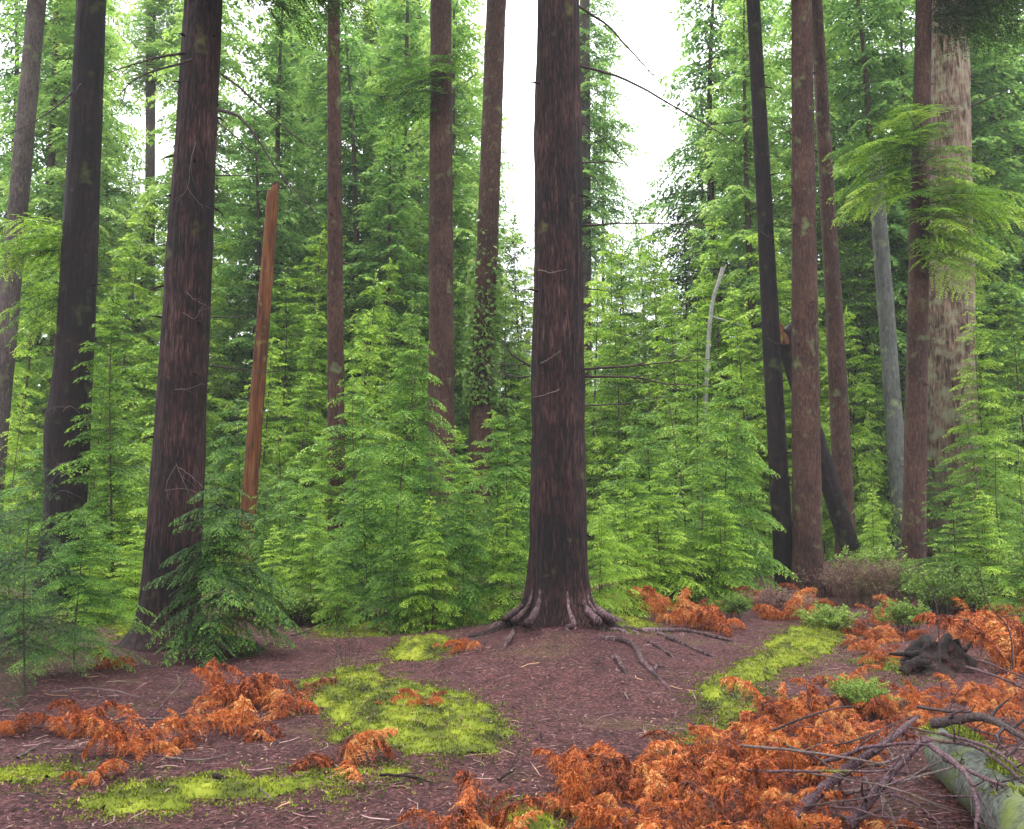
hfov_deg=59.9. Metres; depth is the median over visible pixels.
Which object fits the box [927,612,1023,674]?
dead bracken
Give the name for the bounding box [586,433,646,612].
hemlock sapling
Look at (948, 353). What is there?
cedar tree
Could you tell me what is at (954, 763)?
dead branch
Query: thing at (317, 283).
young hemlock
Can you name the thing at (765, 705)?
dead bracken
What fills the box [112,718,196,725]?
fallen stick
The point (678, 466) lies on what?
hemlock sapling
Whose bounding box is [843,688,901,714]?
dead bracken
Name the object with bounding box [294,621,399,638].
moss mat
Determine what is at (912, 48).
conifer
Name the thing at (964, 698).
dead bracken
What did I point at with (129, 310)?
young hemlock
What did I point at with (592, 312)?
conifer
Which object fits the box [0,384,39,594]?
hemlock sapling
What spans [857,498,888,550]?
hemlock sapling
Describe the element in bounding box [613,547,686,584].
shrub
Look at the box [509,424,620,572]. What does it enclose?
young hemlock
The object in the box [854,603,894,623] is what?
dead bracken
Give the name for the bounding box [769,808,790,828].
dead bracken
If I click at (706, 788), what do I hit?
dead bracken
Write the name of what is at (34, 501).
hemlock sapling
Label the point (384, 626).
dead bracken
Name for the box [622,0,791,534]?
conifer
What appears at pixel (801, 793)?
dead bracken
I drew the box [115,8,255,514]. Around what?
conifer
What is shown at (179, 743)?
dead bracken
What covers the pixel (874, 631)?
dead bracken
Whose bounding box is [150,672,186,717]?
fallen stick
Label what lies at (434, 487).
hemlock sapling
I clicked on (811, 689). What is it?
dead bracken
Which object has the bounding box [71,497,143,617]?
hemlock sapling
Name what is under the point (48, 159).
conifer
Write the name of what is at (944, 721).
dead branch
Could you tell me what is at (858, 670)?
dead bracken
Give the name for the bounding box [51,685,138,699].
fallen stick
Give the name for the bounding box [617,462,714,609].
hemlock sapling
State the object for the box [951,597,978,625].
dead bracken
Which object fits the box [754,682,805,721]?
dead bracken
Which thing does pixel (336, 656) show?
bare stem
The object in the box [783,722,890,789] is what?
dead branch
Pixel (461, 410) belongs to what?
young hemlock
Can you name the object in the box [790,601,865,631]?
shrub
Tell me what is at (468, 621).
moss mat
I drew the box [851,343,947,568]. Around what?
young hemlock
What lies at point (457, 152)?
conifer
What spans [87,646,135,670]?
dead bracken
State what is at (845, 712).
dead bracken
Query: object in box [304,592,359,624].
shrub
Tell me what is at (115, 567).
shrub
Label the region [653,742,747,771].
dead bracken
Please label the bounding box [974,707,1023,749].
dead branch
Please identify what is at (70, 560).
hemlock sapling
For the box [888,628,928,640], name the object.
dead bracken
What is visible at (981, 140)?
conifer
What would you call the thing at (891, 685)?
dead bracken
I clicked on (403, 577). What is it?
hemlock sapling
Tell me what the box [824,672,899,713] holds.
shrub
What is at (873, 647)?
dead bracken
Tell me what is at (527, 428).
young hemlock
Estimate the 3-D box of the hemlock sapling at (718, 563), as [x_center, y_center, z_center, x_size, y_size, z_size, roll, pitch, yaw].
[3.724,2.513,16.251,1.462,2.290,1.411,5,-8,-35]
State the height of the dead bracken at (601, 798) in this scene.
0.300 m
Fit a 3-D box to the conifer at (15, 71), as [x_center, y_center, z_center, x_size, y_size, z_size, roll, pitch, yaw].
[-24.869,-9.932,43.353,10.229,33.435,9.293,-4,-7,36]
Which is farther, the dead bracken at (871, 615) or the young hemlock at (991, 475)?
the young hemlock at (991, 475)
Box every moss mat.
[0,753,129,794]
[24,760,390,823]
[91,614,134,641]
[208,622,254,642]
[267,753,448,799]
[288,659,540,765]
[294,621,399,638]
[372,631,466,667]
[418,608,503,628]
[460,792,591,828]
[610,613,671,636]
[641,705,755,754]
[669,674,796,730]
[676,617,868,700]
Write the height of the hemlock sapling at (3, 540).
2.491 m
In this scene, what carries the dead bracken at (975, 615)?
on the ground
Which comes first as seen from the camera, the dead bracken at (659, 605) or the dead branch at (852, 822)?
the dead branch at (852, 822)
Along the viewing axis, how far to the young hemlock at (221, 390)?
31.37 m
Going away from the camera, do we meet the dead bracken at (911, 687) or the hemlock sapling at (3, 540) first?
the dead bracken at (911, 687)
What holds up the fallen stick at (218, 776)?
on the moss mat at (177, 798)
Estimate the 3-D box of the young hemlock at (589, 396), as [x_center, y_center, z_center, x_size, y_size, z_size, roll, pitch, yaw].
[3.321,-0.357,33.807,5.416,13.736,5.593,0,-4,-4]
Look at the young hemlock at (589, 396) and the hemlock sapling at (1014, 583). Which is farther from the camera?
the young hemlock at (589, 396)
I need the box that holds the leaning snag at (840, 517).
[779,321,861,558]
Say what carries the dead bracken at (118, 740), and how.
on the ground
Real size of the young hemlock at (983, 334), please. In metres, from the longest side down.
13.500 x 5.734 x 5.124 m
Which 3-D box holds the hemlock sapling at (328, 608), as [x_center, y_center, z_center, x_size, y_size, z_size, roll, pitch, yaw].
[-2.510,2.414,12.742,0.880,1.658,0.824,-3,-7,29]
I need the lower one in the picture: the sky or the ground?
the ground
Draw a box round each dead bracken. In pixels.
[0,712,48,736]
[33,698,122,739]
[49,704,185,762]
[60,758,128,789]
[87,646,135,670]
[140,720,218,758]
[165,700,220,725]
[187,694,284,742]
[190,657,278,711]
[222,663,298,707]
[250,676,337,720]
[289,726,398,782]
[375,694,406,705]
[376,622,397,633]
[397,780,480,828]
[398,688,447,707]
[433,639,456,647]
[440,768,550,828]
[449,637,480,655]
[467,810,543,828]
[529,778,639,819]
[532,743,599,799]
[552,751,635,810]
[553,740,622,785]
[555,752,625,789]
[565,796,628,828]
[571,798,688,828]
[585,751,689,801]
[586,740,664,775]
[598,743,671,786]
[604,586,675,612]
[621,769,696,817]
[622,783,731,828]
[623,757,685,797]
[628,584,699,623]
[641,727,723,772]
[641,751,720,785]
[648,804,691,828]
[650,583,695,604]
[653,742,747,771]
[655,586,729,629]
[659,779,755,825]
[669,728,801,790]
[670,768,758,810]
[671,757,779,797]
[677,777,804,828]
[681,597,735,618]
[685,722,782,762]
[690,614,746,636]
[695,756,762,781]
[702,731,744,744]
[709,754,807,792]
[711,771,801,806]
[719,582,760,604]
[720,674,801,726]
[723,806,841,828]
[726,709,786,743]
[732,782,833,819]
[734,586,790,611]
[738,818,841,828]
[741,698,791,735]
[747,733,864,775]
[748,734,818,760]
[751,586,818,620]
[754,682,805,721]
[766,739,833,788]
[766,790,853,828]
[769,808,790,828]
[774,702,838,734]
[778,582,836,606]
[779,727,917,767]
[784,677,852,711]
[789,684,829,721]
[797,710,837,741]
[805,700,856,721]
[807,712,915,760]
[811,664,881,687]
[814,708,900,742]
[829,653,945,686]
[831,675,884,694]
[834,802,920,828]
[840,628,883,647]
[840,682,901,695]
[841,617,897,637]
[841,707,879,719]
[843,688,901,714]
[847,637,890,653]
[852,693,932,719]
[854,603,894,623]
[857,643,902,669]
[861,606,892,625]
[863,623,902,643]
[873,594,896,614]
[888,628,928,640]
[890,678,934,704]
[896,689,944,731]
[906,689,950,718]
[912,611,1012,646]
[923,672,982,705]
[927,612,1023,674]
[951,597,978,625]
[957,697,1016,745]
[958,609,1021,647]
[962,622,1023,669]
[964,688,1023,706]
[971,693,1023,713]
[972,665,1023,697]
[973,704,1017,729]
[975,608,1023,630]
[981,603,1023,617]
[989,598,1023,614]
[1001,614,1023,633]
[1016,714,1023,732]
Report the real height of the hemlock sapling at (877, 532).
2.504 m
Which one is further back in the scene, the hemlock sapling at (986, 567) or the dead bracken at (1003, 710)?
the hemlock sapling at (986, 567)
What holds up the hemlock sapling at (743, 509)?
on the ground
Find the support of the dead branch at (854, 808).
on the dead branch at (893, 789)
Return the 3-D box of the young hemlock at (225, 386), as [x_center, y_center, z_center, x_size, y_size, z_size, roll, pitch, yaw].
[-10.607,-0.358,33.399,6.401,14.800,7.162,-3,-7,13]
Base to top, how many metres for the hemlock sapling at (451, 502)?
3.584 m
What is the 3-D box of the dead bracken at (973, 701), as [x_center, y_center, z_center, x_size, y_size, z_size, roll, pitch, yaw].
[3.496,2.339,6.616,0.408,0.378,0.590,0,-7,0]
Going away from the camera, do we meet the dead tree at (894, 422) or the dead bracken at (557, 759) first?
the dead bracken at (557, 759)
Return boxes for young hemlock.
[0,319,42,573]
[1,220,103,566]
[9,304,123,573]
[13,234,146,538]
[21,341,145,570]
[22,198,203,565]
[91,253,224,568]
[122,360,228,571]
[127,270,246,560]
[140,217,288,557]
[208,337,306,579]
[209,267,326,560]
[219,225,368,564]
[258,310,355,575]
[266,220,392,559]
[289,269,417,568]
[309,310,426,578]
[324,257,427,563]
[370,297,470,573]
[371,230,468,553]
[384,280,523,565]
[454,342,530,560]
[463,283,531,560]
[491,263,533,545]
[491,335,596,558]
[495,280,602,550]
[496,212,533,540]
[496,228,533,460]
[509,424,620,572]
[513,275,645,566]
[584,229,670,551]
[584,233,676,560]
[585,302,681,568]
[586,210,703,547]
[586,248,696,548]
[615,199,754,542]
[631,282,730,558]
[634,306,756,568]
[647,216,771,563]
[660,264,770,559]
[693,284,791,574]
[707,233,888,562]
[756,393,832,566]
[761,299,891,565]
[785,212,906,550]
[820,306,931,553]
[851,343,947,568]
[887,370,1018,505]
[932,309,1023,560]
[975,259,1023,552]
[977,267,1023,558]
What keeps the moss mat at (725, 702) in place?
on the ground
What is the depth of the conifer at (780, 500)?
19.76 m
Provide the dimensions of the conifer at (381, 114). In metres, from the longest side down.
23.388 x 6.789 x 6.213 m
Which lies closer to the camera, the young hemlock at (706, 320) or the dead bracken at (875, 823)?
the dead bracken at (875, 823)
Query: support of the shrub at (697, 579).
on the ground
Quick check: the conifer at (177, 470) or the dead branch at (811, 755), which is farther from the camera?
the conifer at (177, 470)
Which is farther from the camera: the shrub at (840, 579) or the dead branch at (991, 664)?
the shrub at (840, 579)
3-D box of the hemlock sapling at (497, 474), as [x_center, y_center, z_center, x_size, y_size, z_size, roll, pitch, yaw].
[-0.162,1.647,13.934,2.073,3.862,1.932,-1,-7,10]
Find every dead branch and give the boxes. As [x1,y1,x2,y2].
[737,735,905,774]
[747,752,919,775]
[771,670,857,739]
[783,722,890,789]
[790,715,917,821]
[803,762,925,827]
[808,773,972,815]
[817,710,915,750]
[820,723,946,771]
[830,788,915,823]
[833,755,954,797]
[837,784,900,822]
[839,732,942,800]
[843,734,926,769]
[846,745,921,828]
[862,711,894,754]
[862,776,915,828]
[883,722,970,736]
[889,793,973,828]
[916,684,1023,730]
[920,722,1023,783]
[920,736,996,828]
[925,781,981,828]
[929,697,1023,741]
[940,701,1023,774]
[942,753,1008,786]
[951,773,1023,791]
[965,666,1023,689]
[969,722,1019,741]
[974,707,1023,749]
[977,641,1023,678]
[990,733,1023,755]
[990,768,998,795]
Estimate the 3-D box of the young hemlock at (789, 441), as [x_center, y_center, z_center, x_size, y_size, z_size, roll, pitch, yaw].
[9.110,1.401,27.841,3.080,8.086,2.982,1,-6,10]
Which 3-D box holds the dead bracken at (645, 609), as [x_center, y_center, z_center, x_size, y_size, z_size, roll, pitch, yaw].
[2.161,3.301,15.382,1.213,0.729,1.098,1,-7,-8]
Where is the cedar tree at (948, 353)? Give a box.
[927,0,1009,571]
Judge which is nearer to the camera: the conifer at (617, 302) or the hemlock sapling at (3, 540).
the hemlock sapling at (3, 540)
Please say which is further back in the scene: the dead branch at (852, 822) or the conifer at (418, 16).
the conifer at (418, 16)
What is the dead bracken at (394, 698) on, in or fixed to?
on the ground
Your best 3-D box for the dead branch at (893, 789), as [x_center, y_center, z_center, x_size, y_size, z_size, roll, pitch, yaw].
[1.803,1.890,4.600,0.518,0.276,1.267,0,-7,0]
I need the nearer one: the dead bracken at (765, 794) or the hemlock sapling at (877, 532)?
the dead bracken at (765, 794)
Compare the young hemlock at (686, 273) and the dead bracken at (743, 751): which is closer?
the dead bracken at (743, 751)
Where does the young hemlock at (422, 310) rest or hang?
on the ground
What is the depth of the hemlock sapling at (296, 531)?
15.70 m
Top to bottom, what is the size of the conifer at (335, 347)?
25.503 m
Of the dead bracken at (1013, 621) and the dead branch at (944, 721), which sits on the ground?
the dead bracken at (1013, 621)
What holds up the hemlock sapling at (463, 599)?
on the ground
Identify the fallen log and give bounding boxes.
[913,721,1023,828]
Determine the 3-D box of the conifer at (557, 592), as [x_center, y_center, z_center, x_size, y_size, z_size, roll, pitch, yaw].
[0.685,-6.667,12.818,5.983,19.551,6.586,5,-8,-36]
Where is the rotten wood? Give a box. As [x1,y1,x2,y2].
[899,656,931,675]
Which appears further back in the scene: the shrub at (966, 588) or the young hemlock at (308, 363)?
the young hemlock at (308, 363)
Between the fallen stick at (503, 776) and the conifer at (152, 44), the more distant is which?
the conifer at (152, 44)
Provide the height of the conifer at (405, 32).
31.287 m
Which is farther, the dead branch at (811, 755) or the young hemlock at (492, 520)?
the young hemlock at (492, 520)
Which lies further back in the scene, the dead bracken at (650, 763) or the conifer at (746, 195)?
the conifer at (746, 195)
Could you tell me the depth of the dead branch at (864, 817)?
4.34 m
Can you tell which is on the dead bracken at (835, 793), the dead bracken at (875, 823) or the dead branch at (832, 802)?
the dead branch at (832, 802)
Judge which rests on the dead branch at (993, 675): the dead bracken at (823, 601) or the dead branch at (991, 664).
the dead branch at (991, 664)
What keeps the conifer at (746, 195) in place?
on the ground
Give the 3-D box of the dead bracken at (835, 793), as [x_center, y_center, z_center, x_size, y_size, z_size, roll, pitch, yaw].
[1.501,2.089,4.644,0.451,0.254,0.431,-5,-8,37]
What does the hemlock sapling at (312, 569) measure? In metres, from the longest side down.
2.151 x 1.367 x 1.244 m
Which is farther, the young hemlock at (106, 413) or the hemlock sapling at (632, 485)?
the young hemlock at (106, 413)
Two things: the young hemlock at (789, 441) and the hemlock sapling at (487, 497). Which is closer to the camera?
the hemlock sapling at (487, 497)
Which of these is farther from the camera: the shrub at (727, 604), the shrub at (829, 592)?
the shrub at (829, 592)
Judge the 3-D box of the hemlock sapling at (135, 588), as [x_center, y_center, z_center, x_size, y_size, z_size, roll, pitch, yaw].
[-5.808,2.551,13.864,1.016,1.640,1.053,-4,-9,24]
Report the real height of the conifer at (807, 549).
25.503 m
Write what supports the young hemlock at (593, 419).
on the ground
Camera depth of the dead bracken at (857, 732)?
6.13 m
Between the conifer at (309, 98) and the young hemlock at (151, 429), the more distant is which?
the conifer at (309, 98)
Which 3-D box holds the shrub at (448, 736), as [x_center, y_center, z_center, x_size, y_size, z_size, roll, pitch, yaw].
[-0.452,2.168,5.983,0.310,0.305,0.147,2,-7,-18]
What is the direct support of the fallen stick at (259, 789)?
on the moss mat at (177, 798)
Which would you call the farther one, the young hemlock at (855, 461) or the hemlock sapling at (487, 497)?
the young hemlock at (855, 461)
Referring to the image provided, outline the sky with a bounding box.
[0,0,1023,445]
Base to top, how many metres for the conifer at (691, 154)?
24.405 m
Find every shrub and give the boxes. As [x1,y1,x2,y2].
[0,593,61,641]
[85,559,141,599]
[117,579,139,610]
[250,585,329,626]
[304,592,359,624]
[322,616,366,666]
[423,713,463,758]
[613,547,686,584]
[632,557,727,603]
[692,557,749,595]
[708,592,753,619]
[734,584,820,616]
[769,537,834,563]
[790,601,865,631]
[791,557,854,596]
[818,552,884,606]
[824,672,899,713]
[828,541,920,595]
[854,554,922,607]
[874,597,931,634]
[885,565,963,610]
[898,559,1013,617]
[918,545,1023,605]
[957,546,1023,608]
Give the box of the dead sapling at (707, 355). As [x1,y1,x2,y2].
[697,264,745,558]
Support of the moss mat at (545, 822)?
on the ground
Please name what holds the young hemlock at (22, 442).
on the ground
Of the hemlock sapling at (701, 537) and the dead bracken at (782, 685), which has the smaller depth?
the dead bracken at (782, 685)
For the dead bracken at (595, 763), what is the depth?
5.42 m
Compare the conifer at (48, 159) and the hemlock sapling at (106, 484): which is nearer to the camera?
the hemlock sapling at (106, 484)
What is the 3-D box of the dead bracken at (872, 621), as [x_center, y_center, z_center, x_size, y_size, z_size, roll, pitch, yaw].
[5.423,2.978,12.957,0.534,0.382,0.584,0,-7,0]
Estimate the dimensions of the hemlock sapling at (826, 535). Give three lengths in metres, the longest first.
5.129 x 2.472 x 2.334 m
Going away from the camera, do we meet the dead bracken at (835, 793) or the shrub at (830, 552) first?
the dead bracken at (835, 793)
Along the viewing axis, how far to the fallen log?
4.38 m
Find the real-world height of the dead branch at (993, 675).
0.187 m
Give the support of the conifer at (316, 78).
on the ground
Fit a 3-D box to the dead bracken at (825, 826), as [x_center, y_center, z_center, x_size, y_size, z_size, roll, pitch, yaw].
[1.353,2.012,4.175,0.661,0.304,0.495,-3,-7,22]
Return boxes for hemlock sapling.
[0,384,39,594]
[0,433,115,601]
[0,468,51,646]
[0,468,95,709]
[0,508,160,679]
[15,285,152,621]
[36,455,130,566]
[50,526,118,625]
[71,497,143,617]
[86,397,149,563]
[102,526,144,622]
[107,415,154,561]
[143,483,306,668]
[202,397,293,585]
[202,399,254,574]
[202,455,242,596]
[202,521,255,617]
[225,455,344,613]
[225,482,296,614]
[246,525,293,624]
[254,371,326,580]
[255,400,317,579]
[268,375,434,599]
[269,433,365,596]
[271,498,349,621]
[308,335,481,616]
[311,526,364,634]
[314,440,408,622]
[348,490,433,636]
[363,445,479,626]
[398,496,463,633]
[400,425,500,609]
[418,455,510,629]
[425,410,530,596]
[449,398,531,621]
[479,490,528,620]
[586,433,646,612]
[587,397,704,591]
[588,442,671,603]
[588,498,639,615]
[602,490,669,617]
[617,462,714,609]
[637,378,742,579]
[660,369,799,600]
[664,440,751,606]
[688,490,756,605]
[695,414,773,587]
[733,472,772,576]
[789,406,863,563]
[852,412,900,554]
[854,490,895,572]
[855,465,891,550]
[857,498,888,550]
[897,457,1019,611]
[923,497,983,601]
[942,398,1023,556]
[951,433,1023,554]
[951,490,1017,611]
[978,400,1023,549]
[987,512,1023,623]
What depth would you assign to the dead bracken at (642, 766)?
5.19 m
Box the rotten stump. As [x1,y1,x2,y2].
[889,632,977,679]
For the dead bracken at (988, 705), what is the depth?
7.20 m
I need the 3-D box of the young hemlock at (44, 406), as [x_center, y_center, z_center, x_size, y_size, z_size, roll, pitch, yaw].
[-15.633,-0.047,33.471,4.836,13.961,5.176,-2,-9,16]
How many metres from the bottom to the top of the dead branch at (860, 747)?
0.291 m
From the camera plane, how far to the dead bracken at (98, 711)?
6.90 m
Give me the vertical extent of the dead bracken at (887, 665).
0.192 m
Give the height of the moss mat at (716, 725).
0.111 m
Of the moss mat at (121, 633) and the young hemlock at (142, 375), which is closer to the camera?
the moss mat at (121, 633)
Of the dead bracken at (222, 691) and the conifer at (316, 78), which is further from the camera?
the conifer at (316, 78)
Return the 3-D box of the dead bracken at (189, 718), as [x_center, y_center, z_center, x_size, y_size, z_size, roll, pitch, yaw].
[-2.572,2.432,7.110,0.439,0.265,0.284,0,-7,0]
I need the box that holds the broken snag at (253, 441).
[229,170,284,595]
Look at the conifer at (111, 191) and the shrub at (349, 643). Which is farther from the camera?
the conifer at (111, 191)
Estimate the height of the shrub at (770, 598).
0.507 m
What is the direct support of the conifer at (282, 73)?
on the ground
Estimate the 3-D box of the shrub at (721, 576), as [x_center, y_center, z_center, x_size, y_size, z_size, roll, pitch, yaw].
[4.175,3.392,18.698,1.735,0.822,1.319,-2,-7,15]
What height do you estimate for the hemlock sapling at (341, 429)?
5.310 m
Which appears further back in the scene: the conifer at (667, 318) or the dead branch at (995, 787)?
the conifer at (667, 318)
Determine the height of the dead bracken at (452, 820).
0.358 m
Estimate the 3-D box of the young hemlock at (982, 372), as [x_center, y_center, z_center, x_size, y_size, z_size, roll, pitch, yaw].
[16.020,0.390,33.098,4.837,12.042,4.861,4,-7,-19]
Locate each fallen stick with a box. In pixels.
[16,738,47,758]
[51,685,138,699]
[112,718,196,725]
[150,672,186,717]
[164,739,234,760]
[212,773,229,779]
[252,771,275,801]
[290,612,397,636]
[379,773,433,782]
[497,743,523,780]
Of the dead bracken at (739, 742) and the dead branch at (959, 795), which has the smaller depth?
the dead branch at (959, 795)
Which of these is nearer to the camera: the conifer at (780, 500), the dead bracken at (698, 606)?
the dead bracken at (698, 606)
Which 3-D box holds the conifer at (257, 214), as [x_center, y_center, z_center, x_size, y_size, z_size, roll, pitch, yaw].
[-9.588,-2.983,32.562,6.273,17.287,5.740,0,-5,2]
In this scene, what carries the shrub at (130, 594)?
on the ground
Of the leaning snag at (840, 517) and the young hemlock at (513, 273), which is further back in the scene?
the young hemlock at (513, 273)
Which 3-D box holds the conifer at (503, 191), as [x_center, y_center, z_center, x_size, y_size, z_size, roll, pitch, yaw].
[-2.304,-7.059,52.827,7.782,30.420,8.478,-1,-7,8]
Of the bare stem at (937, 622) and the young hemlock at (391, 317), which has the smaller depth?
the bare stem at (937, 622)
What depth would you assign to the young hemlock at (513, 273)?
42.96 m
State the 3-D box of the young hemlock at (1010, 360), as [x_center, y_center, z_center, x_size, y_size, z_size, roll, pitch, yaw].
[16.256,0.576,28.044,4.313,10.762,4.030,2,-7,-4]
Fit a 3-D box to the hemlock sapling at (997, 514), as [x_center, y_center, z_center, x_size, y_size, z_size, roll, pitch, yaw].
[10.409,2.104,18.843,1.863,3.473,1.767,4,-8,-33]
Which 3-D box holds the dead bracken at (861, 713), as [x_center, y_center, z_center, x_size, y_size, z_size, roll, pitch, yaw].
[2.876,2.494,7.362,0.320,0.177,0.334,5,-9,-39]
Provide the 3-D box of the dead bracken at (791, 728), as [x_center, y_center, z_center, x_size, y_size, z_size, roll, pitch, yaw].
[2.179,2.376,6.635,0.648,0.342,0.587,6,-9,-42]
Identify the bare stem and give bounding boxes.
[324,643,343,670]
[916,564,947,686]
[977,566,1016,690]
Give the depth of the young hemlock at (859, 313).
31.87 m
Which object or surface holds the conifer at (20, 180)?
on the ground
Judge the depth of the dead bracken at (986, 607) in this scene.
14.11 m
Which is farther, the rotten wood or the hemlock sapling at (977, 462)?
the hemlock sapling at (977, 462)
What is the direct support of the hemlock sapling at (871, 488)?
on the ground
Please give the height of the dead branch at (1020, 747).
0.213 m
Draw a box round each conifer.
[0,0,68,464]
[0,0,106,610]
[0,0,120,514]
[0,0,132,556]
[0,0,152,562]
[22,0,159,335]
[29,110,158,463]
[39,0,124,352]
[91,0,301,541]
[93,159,162,534]
[94,192,167,543]
[104,0,385,651]
[106,0,183,515]
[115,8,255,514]
[140,205,214,461]
[202,103,321,561]
[208,0,368,536]
[209,0,348,449]
[212,190,238,394]
[228,0,394,557]
[244,0,382,359]
[250,1,324,286]
[264,20,425,503]
[288,0,402,590]
[305,0,473,493]
[315,117,464,558]
[316,56,418,438]
[342,0,408,355]
[347,0,483,580]
[365,0,470,532]
[367,0,530,525]
[373,9,426,257]
[390,0,517,449]
[393,1,503,405]
[453,207,531,550]
[455,0,525,573]
[455,65,527,388]
[468,0,737,688]
[530,0,649,490]
[530,227,623,495]
[587,251,670,532]
[590,22,647,491]
[597,224,675,495]
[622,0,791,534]
[643,271,690,414]
[659,85,741,524]
[661,0,831,561]
[681,0,823,471]
[684,0,815,339]
[696,0,791,594]
[710,0,881,549]
[735,0,907,543]
[766,0,827,597]
[766,0,876,550]
[784,0,976,550]
[812,0,871,563]
[818,0,1020,536]
[821,0,1023,585]
[824,0,913,354]
[840,0,1022,552]
[863,1,1023,472]
[878,0,1023,532]
[970,1,1023,546]
[970,6,1023,472]
[973,3,1023,442]
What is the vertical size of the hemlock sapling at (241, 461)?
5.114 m
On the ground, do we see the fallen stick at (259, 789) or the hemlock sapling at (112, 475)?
the hemlock sapling at (112, 475)
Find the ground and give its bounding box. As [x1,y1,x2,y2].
[0,551,1023,828]
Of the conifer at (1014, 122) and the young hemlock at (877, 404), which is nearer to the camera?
the young hemlock at (877, 404)
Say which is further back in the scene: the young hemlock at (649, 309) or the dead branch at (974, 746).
the young hemlock at (649, 309)
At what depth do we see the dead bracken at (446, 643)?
10.26 m
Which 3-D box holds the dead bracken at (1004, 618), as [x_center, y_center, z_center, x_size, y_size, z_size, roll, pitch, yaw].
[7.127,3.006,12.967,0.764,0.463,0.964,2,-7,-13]
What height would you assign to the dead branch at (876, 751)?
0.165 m
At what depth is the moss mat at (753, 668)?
9.69 m
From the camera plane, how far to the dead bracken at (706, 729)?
5.89 m
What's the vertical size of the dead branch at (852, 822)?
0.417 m
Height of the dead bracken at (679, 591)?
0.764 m
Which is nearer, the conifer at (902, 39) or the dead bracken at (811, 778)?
the dead bracken at (811, 778)
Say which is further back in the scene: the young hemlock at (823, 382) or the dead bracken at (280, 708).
the young hemlock at (823, 382)
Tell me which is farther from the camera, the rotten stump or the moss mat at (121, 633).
the moss mat at (121, 633)
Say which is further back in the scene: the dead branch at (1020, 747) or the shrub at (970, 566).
the shrub at (970, 566)
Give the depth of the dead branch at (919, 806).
4.48 m
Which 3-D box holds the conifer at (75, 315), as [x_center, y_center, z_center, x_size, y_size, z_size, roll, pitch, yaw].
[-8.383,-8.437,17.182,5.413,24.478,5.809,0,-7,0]
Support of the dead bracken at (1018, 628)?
on the ground
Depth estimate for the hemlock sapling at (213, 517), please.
17.94 m
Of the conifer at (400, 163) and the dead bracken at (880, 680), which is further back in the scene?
the conifer at (400, 163)
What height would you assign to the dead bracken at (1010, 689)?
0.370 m
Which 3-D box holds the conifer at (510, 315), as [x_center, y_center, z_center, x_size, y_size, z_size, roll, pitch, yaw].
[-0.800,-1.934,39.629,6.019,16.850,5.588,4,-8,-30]
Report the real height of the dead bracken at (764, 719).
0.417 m
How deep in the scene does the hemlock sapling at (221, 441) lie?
26.02 m
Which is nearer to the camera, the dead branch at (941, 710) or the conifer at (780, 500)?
the dead branch at (941, 710)
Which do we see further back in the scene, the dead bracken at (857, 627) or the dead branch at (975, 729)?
the dead bracken at (857, 627)
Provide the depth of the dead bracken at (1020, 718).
6.54 m
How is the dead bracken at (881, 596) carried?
on the ground
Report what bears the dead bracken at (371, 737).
on the ground
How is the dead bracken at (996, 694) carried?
on the ground
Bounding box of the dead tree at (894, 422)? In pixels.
[867,152,904,573]
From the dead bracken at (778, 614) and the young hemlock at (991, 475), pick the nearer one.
the dead bracken at (778, 614)
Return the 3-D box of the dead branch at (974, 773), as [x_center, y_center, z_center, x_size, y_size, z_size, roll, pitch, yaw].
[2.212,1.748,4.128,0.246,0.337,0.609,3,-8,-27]
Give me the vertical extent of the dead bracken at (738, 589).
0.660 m
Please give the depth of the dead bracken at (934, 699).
7.33 m
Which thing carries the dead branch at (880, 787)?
on the dead branch at (907, 779)
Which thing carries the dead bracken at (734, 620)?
on the ground
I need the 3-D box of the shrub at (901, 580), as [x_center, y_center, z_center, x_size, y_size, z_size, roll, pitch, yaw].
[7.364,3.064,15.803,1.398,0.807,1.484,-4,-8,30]
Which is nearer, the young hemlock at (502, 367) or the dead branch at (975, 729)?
the dead branch at (975, 729)
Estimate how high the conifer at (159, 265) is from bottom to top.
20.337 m
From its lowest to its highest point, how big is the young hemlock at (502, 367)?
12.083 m
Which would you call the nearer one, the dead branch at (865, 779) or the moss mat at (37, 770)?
the dead branch at (865, 779)
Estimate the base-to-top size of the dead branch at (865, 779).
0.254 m
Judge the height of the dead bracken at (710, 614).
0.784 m
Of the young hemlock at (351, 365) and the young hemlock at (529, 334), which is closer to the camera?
the young hemlock at (351, 365)
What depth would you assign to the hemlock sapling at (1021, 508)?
22.18 m
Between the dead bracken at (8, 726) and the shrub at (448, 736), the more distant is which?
the dead bracken at (8, 726)
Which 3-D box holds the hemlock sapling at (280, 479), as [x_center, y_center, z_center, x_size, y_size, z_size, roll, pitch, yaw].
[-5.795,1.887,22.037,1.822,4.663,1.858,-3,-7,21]
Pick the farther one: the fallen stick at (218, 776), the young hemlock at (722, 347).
the young hemlock at (722, 347)
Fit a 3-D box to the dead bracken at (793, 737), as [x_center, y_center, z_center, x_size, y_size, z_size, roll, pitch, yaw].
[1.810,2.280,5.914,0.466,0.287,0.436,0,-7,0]
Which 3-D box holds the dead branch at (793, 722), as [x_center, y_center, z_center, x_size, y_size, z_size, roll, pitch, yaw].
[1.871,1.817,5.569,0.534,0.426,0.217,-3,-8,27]
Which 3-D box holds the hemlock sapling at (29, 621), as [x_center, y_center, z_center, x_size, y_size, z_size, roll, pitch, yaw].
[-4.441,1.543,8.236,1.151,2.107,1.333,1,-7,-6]
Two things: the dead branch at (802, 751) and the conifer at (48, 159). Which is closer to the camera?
the dead branch at (802, 751)

